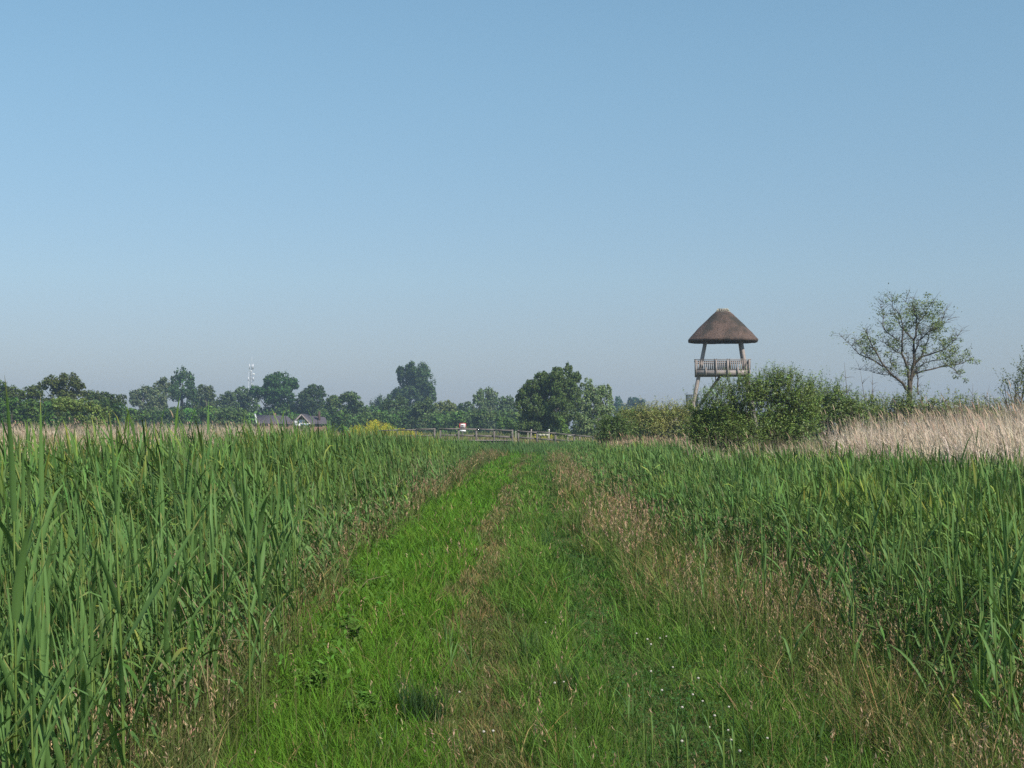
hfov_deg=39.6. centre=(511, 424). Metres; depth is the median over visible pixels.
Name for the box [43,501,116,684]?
reed
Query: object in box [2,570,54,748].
reed
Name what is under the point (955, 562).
reed
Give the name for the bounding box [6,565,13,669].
reed
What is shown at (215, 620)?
reed
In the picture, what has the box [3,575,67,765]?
reed
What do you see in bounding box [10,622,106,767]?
reed
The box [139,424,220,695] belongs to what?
reed
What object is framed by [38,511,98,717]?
reed
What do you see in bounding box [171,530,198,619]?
reed
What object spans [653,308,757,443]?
watchtower
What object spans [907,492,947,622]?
reed
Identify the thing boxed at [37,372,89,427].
broad tree
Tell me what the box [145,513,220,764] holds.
reed
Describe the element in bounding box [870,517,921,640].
reed
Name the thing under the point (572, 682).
grass tussock
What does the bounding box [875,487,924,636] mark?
reed
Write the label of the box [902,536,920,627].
reed
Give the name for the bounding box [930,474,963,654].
reed
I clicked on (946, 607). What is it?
reed
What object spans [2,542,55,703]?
reed
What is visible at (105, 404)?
alder bush
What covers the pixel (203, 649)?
reed
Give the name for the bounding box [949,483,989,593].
reed
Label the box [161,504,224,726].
reed
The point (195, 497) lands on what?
reed
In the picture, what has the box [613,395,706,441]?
willow bush
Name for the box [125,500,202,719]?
reed
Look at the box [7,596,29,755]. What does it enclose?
reed
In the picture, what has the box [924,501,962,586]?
reed
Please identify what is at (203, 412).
alder bush
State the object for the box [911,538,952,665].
reed
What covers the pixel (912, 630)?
reed
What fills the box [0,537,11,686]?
reed
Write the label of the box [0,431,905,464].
meadow grass
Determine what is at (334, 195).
sky
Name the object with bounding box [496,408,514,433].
alder bush
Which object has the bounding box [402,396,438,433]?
pale tree
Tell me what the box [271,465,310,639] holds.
reed
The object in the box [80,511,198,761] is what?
reed
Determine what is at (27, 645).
reed
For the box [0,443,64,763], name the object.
reed
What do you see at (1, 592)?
reed
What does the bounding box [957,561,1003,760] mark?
reed
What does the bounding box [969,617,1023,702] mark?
reed
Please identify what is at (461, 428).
rail fence
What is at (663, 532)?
reed
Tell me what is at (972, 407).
bare shrub
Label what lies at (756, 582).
reed
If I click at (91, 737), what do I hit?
reed
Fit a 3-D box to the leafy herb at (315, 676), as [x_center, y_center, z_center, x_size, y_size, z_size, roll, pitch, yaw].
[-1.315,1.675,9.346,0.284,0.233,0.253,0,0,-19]
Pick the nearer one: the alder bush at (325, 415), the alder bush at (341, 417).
the alder bush at (341, 417)
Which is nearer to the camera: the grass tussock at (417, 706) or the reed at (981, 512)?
the grass tussock at (417, 706)
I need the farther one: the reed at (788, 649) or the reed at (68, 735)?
the reed at (788, 649)
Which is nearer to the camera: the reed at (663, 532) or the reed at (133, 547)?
the reed at (133, 547)
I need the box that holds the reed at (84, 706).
[57,610,159,767]
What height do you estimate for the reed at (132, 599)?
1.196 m
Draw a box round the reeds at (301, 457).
[0,390,485,767]
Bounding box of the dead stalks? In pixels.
[0,452,1023,767]
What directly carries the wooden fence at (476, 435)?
on the ground at (653, 699)
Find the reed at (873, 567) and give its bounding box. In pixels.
[855,475,891,592]
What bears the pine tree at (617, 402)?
on the ground at (653, 699)
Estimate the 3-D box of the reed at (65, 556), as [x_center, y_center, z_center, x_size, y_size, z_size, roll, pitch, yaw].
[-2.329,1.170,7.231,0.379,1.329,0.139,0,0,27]
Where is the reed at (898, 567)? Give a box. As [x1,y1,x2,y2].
[875,517,918,672]
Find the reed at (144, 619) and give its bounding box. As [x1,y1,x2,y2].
[130,507,162,700]
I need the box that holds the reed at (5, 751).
[0,720,72,767]
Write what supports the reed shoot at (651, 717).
on the ground at (653, 699)
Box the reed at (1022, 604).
[997,508,1023,685]
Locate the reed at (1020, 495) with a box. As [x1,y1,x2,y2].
[1014,460,1023,529]
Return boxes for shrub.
[50,396,112,435]
[496,417,519,435]
[839,364,852,445]
[857,371,885,452]
[955,389,988,427]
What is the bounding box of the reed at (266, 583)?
[217,481,291,704]
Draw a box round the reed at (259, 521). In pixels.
[247,466,273,699]
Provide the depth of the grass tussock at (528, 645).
10.64 m
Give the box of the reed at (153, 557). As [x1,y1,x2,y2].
[126,482,189,754]
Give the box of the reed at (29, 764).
[14,621,73,767]
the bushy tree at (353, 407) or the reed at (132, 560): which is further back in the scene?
the bushy tree at (353, 407)
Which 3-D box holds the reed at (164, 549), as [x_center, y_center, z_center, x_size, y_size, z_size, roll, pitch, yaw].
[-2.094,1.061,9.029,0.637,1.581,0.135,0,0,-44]
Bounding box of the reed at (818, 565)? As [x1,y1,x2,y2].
[793,485,854,649]
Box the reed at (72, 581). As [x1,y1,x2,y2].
[55,526,113,685]
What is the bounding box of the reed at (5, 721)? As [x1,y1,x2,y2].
[0,711,23,726]
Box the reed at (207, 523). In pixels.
[198,486,238,613]
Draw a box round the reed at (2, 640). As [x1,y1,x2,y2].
[0,623,53,715]
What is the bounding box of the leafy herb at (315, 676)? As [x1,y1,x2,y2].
[289,659,331,694]
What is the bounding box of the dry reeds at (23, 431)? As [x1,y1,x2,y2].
[0,409,373,480]
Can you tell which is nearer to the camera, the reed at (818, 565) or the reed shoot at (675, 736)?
the reed shoot at (675, 736)
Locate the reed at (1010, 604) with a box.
[983,481,1023,693]
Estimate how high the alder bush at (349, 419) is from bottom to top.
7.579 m
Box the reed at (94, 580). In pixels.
[58,494,135,695]
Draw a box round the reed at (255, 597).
[206,464,283,697]
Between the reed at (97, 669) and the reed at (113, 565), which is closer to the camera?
the reed at (97, 669)
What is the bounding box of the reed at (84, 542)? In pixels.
[44,482,87,610]
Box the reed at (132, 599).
[122,532,149,673]
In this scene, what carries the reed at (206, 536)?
on the ground at (653, 699)
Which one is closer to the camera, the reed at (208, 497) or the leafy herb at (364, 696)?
the leafy herb at (364, 696)
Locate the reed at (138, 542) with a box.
[99,509,146,644]
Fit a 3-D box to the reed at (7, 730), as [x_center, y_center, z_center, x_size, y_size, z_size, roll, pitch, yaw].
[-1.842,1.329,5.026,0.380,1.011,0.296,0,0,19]
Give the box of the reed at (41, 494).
[21,397,98,696]
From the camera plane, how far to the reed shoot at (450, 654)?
10.06 m
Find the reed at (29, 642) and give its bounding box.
[17,615,95,703]
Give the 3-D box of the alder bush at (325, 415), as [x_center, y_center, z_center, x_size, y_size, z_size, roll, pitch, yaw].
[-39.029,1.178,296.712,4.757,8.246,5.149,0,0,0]
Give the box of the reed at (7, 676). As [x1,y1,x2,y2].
[0,660,32,745]
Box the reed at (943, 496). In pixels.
[927,465,957,589]
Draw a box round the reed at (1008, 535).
[982,506,1023,588]
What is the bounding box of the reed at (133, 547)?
[94,471,144,650]
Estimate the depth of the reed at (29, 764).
4.76 m
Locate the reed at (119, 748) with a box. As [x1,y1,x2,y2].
[60,414,201,767]
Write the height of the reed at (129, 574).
1.472 m
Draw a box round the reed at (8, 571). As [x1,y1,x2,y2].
[2,539,17,628]
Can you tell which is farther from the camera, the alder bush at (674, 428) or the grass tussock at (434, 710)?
the alder bush at (674, 428)
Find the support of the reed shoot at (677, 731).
on the ground at (653, 699)
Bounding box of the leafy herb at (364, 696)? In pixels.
[340,690,380,723]
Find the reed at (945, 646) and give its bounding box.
[927,589,963,721]
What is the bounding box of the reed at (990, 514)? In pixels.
[970,462,993,581]
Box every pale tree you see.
[129,384,162,428]
[147,376,171,425]
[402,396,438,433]
[434,399,457,431]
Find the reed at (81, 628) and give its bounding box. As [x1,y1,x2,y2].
[36,581,110,729]
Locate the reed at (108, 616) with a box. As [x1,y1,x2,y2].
[88,537,122,767]
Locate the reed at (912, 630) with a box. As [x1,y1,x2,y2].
[896,552,941,686]
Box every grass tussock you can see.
[382,666,439,722]
[389,676,464,721]
[509,621,552,663]
[533,524,558,548]
[533,656,586,698]
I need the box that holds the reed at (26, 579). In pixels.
[0,515,69,714]
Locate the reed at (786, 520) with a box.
[747,461,806,621]
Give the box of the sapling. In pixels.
[557,415,569,437]
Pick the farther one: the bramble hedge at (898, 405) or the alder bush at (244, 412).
the alder bush at (244, 412)
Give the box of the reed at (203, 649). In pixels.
[138,546,240,693]
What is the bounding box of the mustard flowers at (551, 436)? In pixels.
[531,434,553,442]
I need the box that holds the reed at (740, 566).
[733,525,757,601]
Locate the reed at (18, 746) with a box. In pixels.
[0,713,21,767]
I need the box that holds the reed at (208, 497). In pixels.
[202,459,234,597]
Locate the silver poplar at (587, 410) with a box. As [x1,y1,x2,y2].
[570,377,615,438]
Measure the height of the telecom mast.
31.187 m
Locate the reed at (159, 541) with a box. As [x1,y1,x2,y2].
[123,485,161,678]
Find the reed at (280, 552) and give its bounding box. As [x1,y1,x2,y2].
[240,523,300,643]
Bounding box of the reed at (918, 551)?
[908,507,933,639]
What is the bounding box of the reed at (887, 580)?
[879,514,909,651]
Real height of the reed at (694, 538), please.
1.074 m
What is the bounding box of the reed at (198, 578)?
[139,504,207,716]
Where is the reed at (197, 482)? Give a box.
[173,455,211,578]
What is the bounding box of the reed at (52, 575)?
[12,526,68,642]
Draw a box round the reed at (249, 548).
[189,476,261,723]
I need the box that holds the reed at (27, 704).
[0,612,72,767]
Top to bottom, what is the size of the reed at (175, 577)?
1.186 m
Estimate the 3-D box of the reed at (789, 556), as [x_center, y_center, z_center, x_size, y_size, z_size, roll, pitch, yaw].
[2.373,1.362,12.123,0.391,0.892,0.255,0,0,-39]
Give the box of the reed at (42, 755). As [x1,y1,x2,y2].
[2,648,83,767]
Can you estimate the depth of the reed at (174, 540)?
10.31 m
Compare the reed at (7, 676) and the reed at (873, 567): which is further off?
the reed at (873, 567)
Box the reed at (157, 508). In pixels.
[120,456,175,695]
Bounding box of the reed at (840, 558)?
[806,469,860,637]
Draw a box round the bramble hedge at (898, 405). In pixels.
[842,382,1023,439]
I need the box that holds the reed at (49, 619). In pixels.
[37,543,102,767]
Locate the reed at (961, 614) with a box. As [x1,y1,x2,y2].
[946,556,1006,694]
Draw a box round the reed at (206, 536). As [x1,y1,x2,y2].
[193,503,236,645]
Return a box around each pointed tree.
[288,383,328,415]
[468,388,491,433]
[483,386,498,434]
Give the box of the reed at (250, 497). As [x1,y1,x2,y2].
[217,437,275,578]
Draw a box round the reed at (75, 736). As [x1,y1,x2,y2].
[26,609,93,767]
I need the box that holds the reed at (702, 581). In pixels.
[694,532,708,607]
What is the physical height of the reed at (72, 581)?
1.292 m
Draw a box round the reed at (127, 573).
[93,533,175,763]
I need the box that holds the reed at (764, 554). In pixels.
[747,531,766,644]
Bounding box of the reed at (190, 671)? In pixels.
[157,541,217,749]
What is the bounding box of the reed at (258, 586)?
[227,504,291,710]
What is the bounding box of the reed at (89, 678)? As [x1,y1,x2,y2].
[78,595,109,767]
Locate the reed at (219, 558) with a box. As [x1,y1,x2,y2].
[193,458,239,613]
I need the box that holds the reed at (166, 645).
[161,518,194,759]
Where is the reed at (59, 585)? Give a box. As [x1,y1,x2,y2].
[32,530,125,692]
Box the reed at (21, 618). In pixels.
[0,601,70,763]
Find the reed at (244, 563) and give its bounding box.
[233,525,270,655]
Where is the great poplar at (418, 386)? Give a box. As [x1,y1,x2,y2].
[368,360,436,422]
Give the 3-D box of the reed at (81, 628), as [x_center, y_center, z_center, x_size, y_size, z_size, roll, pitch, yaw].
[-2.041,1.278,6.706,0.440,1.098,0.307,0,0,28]
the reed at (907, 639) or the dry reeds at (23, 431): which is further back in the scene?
the dry reeds at (23, 431)
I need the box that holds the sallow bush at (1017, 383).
[992,345,1023,452]
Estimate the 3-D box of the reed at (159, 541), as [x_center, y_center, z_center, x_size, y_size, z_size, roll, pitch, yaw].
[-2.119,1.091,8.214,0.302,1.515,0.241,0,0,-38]
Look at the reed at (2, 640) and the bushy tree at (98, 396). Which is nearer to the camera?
the reed at (2, 640)
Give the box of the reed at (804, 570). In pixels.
[794,527,831,624]
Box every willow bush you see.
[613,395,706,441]
[676,359,830,461]
[793,368,886,451]
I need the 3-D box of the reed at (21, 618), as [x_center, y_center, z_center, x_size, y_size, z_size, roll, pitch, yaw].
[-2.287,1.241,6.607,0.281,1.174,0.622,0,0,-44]
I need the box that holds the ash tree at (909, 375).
[829,283,980,450]
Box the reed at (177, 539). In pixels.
[142,503,185,633]
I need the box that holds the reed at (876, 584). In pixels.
[874,539,889,618]
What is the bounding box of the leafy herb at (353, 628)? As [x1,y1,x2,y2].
[338,607,365,652]
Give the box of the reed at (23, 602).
[2,532,55,685]
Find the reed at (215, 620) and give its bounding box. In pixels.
[171,550,231,727]
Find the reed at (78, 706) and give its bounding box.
[37,580,134,738]
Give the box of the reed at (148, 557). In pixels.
[123,486,172,678]
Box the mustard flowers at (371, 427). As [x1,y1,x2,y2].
[345,419,422,439]
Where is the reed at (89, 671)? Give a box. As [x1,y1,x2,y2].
[36,608,110,766]
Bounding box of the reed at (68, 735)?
[34,604,140,767]
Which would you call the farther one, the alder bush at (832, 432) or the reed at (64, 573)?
the alder bush at (832, 432)
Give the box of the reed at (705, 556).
[688,509,719,605]
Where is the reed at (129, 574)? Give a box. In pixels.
[61,500,163,752]
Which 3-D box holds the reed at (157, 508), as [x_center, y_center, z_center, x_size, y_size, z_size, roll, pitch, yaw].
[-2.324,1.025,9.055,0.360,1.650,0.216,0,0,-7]
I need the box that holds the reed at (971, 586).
[934,528,988,647]
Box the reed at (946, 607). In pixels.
[926,525,976,685]
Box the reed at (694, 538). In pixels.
[688,496,710,585]
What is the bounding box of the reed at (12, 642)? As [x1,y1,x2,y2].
[0,579,21,767]
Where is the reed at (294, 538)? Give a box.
[271,472,326,660]
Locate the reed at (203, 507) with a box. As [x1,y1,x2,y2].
[192,457,225,611]
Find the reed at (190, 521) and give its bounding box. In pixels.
[172,463,218,595]
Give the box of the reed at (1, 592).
[0,538,4,625]
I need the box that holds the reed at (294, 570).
[268,467,310,650]
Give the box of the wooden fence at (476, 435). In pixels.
[439,428,513,443]
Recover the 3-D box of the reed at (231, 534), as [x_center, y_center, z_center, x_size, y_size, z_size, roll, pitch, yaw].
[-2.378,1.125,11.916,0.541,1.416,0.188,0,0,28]
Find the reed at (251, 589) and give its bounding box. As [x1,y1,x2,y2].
[231,497,256,627]
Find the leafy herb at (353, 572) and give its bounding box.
[342,565,378,587]
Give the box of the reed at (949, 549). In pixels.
[918,495,965,654]
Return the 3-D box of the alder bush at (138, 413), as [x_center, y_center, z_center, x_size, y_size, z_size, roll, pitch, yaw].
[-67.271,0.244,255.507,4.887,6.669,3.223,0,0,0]
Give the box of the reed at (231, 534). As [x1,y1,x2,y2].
[221,479,244,634]
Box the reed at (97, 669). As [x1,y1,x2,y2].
[64,539,109,727]
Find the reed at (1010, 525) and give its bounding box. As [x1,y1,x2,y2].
[997,499,1016,551]
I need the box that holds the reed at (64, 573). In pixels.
[56,499,113,672]
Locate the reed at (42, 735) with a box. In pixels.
[26,624,66,767]
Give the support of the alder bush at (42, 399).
on the ground at (653, 699)
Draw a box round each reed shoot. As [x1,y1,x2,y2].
[313,720,327,762]
[357,716,378,766]
[364,700,384,764]
[378,737,391,764]
[388,710,406,765]
[389,699,396,756]
[427,618,446,655]
[448,626,458,676]
[456,633,485,687]
[496,599,511,655]
[560,603,572,636]
[581,548,585,585]
[612,678,629,743]
[616,681,645,766]
[636,702,644,764]
[640,672,646,765]
[648,672,666,755]
[667,708,681,761]
[670,693,681,767]
[679,713,688,767]
[684,714,701,766]
[702,673,715,751]
[709,701,726,767]
[724,703,734,767]
[738,689,759,767]
[751,662,771,744]
[752,680,766,732]
[817,704,835,764]
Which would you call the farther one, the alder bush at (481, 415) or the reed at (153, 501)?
the alder bush at (481, 415)
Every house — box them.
[254,413,292,430]
[290,411,328,432]
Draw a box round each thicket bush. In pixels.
[216,405,244,428]
[246,404,260,412]
[263,404,291,415]
[314,407,333,424]
[361,405,383,426]
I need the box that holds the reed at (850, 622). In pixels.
[834,549,863,663]
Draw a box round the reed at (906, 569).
[896,531,926,620]
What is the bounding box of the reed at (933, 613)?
[900,529,939,659]
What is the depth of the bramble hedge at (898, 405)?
65.75 m
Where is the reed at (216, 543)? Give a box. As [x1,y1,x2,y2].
[170,454,232,680]
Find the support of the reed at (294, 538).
on the ground at (653, 699)
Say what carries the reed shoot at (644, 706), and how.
on the ground at (653, 699)
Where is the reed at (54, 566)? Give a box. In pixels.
[6,535,94,749]
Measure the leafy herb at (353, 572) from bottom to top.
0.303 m
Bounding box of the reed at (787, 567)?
[779,520,800,626]
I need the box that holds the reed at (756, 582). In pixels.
[743,523,763,668]
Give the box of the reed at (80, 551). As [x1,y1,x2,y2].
[56,500,125,727]
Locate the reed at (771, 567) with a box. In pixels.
[763,507,778,615]
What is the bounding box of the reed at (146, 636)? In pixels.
[119,533,158,736]
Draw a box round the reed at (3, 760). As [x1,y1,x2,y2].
[1,693,4,767]
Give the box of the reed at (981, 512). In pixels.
[962,494,999,588]
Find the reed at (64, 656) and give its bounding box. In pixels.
[30,581,109,767]
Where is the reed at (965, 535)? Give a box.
[954,482,994,638]
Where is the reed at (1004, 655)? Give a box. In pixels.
[993,524,1010,735]
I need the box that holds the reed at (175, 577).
[146,539,195,716]
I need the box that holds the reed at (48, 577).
[47,534,90,730]
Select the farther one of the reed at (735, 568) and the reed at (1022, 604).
the reed at (735, 568)
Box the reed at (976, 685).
[967,545,1021,738]
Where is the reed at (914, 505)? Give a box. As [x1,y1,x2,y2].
[900,466,937,615]
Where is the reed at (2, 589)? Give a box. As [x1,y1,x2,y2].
[0,493,35,624]
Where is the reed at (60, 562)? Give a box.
[15,520,137,756]
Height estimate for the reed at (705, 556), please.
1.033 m
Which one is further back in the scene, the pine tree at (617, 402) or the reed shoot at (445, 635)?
the pine tree at (617, 402)
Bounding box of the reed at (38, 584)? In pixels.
[0,563,60,734]
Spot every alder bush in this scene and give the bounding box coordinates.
[0,397,28,432]
[19,398,41,434]
[25,397,51,431]
[39,399,58,429]
[49,399,73,430]
[65,401,80,428]
[74,398,103,432]
[94,399,114,427]
[107,402,126,429]
[120,408,133,426]
[125,408,149,429]
[145,406,162,430]
[148,407,175,431]
[167,406,187,430]
[183,408,196,431]
[188,404,218,431]
[199,406,224,428]
[215,408,241,431]
[232,408,249,431]
[244,410,263,427]
[289,414,299,420]
[315,411,332,426]
[328,408,348,433]
[335,413,355,430]
[350,413,369,429]
[356,411,383,429]
[377,408,400,431]
[390,412,409,432]
[396,409,414,427]
[423,412,448,433]
[437,411,451,433]
[447,410,467,433]
[464,411,479,433]
[470,409,490,434]
[488,410,509,435]
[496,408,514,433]
[507,410,533,434]
[583,399,653,446]
[614,408,648,438]
[648,408,688,440]
[792,414,829,442]
[822,412,839,441]
[862,404,898,442]
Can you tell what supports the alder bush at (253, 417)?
on the ground at (653, 699)
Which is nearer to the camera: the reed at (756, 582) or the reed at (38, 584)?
the reed at (38, 584)
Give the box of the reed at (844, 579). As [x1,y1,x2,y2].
[834,535,869,658]
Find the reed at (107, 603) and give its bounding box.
[62,532,112,752]
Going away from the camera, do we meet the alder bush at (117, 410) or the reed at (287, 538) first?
the reed at (287, 538)
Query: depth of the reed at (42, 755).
4.90 m
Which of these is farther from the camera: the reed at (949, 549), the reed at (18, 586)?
the reed at (949, 549)
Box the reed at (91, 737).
[1,624,111,767]
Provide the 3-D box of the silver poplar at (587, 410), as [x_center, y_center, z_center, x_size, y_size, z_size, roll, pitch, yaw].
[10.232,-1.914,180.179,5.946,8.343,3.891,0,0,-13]
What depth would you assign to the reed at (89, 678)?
6.11 m
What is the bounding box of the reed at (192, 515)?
[183,454,218,565]
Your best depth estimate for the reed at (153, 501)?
9.65 m
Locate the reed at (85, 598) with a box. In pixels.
[70,532,112,638]
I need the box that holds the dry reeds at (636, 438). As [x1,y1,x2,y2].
[595,432,740,450]
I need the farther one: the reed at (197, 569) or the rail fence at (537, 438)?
the rail fence at (537, 438)
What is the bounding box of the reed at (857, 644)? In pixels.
[834,567,865,702]
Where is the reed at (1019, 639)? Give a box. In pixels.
[1017,534,1023,705]
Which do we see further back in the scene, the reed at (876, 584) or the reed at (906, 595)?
the reed at (876, 584)
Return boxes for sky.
[0,0,1023,428]
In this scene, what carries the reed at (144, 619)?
on the ground at (653, 699)
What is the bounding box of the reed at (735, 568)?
[710,533,750,613]
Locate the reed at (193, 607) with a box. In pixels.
[147,517,205,726]
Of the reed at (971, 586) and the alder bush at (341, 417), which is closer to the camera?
the reed at (971, 586)
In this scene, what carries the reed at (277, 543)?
on the ground at (653, 699)
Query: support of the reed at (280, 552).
on the ground at (653, 699)
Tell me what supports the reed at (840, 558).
on the ground at (653, 699)
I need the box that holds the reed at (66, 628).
[8,568,69,766]
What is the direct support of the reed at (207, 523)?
on the ground at (653, 699)
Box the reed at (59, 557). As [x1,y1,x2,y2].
[52,507,69,708]
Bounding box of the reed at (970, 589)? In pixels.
[963,532,982,639]
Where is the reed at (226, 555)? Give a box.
[197,524,250,685]
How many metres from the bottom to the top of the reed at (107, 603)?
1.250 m
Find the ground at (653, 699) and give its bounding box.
[11,429,1022,767]
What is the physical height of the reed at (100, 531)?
1.713 m
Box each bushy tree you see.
[0,380,15,428]
[3,383,44,425]
[82,389,127,419]
[215,386,261,427]
[320,391,376,429]
[377,395,409,427]
[454,401,472,432]
[494,394,515,431]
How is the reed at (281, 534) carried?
on the ground at (653, 699)
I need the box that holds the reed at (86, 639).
[49,586,100,767]
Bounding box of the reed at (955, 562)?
[946,501,968,690]
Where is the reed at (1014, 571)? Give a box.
[959,510,1023,755]
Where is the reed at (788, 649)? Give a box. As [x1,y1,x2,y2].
[770,565,813,692]
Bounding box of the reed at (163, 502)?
[134,455,180,679]
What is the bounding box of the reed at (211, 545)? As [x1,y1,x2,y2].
[182,490,250,731]
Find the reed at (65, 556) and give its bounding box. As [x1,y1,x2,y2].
[26,525,77,709]
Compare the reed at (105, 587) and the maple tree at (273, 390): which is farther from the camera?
the maple tree at (273, 390)
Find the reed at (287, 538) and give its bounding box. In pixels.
[266,474,315,638]
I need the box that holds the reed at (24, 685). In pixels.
[0,602,41,767]
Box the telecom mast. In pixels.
[248,364,254,405]
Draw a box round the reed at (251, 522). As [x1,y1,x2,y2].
[232,473,269,610]
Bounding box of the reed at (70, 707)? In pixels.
[38,630,97,767]
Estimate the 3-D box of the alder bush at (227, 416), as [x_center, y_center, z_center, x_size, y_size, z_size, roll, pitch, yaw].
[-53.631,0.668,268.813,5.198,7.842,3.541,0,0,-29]
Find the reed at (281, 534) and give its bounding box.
[248,473,292,640]
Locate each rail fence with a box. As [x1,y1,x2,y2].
[378,428,434,437]
[441,428,501,435]
[517,430,593,442]
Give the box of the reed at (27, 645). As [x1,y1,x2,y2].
[18,557,103,765]
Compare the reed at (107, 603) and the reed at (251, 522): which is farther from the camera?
the reed at (251, 522)
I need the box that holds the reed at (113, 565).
[70,465,155,733]
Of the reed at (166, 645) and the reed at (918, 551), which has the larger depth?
the reed at (918, 551)
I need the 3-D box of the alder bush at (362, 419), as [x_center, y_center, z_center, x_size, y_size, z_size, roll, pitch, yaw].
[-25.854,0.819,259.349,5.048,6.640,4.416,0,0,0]
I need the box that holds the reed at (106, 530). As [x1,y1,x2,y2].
[96,475,123,720]
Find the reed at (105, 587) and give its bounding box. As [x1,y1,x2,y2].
[66,517,129,761]
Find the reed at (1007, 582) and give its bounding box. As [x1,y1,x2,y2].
[984,547,1011,645]
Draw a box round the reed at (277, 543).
[250,473,313,681]
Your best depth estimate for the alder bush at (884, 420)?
125.77 m
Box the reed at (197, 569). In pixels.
[190,536,240,722]
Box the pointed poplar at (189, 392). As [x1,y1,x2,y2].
[167,365,204,424]
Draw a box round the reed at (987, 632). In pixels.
[972,530,1022,738]
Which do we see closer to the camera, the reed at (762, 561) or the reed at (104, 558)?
the reed at (104, 558)
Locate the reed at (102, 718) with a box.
[37,555,136,767]
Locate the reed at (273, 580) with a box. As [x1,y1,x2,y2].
[260,460,299,642]
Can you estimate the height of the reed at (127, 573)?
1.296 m
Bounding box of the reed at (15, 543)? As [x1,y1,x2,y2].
[5,513,20,615]
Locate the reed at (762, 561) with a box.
[761,511,763,625]
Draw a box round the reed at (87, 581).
[56,539,98,678]
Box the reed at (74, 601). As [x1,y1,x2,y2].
[61,533,113,653]
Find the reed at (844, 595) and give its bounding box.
[819,502,868,652]
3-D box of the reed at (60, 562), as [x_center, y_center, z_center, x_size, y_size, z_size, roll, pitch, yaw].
[-2.134,1.136,6.977,0.597,1.401,0.198,0,0,-14]
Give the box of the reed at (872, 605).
[857,548,873,659]
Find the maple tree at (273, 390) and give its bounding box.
[248,370,298,415]
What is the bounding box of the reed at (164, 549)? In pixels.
[146,471,221,686]
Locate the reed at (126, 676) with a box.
[94,576,168,767]
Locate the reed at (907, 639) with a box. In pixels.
[883,534,926,693]
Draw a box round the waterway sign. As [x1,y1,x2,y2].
[459,423,465,436]
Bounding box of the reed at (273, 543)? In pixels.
[250,484,312,667]
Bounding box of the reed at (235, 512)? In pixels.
[217,455,290,677]
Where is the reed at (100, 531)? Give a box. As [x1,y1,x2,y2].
[62,450,138,706]
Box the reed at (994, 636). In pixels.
[965,532,1023,759]
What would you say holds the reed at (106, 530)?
on the ground at (653, 699)
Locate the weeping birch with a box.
[513,362,584,438]
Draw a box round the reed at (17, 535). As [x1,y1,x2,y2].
[0,505,44,625]
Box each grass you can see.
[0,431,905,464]
[421,438,584,454]
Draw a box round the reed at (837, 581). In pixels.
[812,518,840,635]
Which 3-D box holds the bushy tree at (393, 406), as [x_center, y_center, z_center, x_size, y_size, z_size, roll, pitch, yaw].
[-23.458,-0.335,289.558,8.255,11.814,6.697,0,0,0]
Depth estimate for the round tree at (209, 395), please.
339.61 m
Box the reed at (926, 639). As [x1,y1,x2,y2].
[885,560,950,708]
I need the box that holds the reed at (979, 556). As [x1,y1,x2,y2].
[963,480,1000,592]
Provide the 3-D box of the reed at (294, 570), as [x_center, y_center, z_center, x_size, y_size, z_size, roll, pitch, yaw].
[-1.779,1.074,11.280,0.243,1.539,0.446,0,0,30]
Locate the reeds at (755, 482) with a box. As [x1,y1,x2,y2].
[532,425,1023,767]
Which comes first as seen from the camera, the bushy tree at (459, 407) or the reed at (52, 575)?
the reed at (52, 575)
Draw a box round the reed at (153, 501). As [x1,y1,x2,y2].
[127,471,183,642]
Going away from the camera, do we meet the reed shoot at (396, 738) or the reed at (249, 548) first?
the reed shoot at (396, 738)
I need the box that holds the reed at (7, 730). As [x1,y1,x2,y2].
[0,661,61,767]
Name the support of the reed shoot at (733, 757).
on the ground at (653, 699)
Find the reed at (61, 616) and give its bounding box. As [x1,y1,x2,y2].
[44,555,113,714]
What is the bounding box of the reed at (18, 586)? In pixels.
[0,374,76,762]
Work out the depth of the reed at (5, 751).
4.26 m
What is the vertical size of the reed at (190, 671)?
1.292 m
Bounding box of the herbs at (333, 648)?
[59,509,905,767]
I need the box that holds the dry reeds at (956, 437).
[675,380,1023,489]
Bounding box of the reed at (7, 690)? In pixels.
[0,615,10,767]
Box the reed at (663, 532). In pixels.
[658,488,677,567]
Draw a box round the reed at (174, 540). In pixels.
[153,487,195,626]
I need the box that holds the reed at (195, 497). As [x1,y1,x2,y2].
[191,457,221,641]
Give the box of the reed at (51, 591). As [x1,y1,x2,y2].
[49,539,79,664]
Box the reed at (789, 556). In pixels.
[766,540,809,608]
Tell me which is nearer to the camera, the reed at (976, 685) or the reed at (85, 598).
the reed at (976, 685)
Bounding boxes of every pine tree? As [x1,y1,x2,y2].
[612,396,625,426]
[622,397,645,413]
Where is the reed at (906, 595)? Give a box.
[873,530,925,687]
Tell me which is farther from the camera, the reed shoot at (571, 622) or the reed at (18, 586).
the reed shoot at (571, 622)
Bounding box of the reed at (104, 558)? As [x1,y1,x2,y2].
[63,508,160,744]
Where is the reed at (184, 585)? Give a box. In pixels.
[144,514,220,685]
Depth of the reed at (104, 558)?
7.95 m
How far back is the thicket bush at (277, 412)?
341.02 m
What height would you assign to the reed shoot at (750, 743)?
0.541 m
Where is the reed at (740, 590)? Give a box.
[733,530,752,647]
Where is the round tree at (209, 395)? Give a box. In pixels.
[192,384,219,425]
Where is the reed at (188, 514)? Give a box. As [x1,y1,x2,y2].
[160,459,199,643]
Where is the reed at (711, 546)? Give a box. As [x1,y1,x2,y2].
[702,530,712,578]

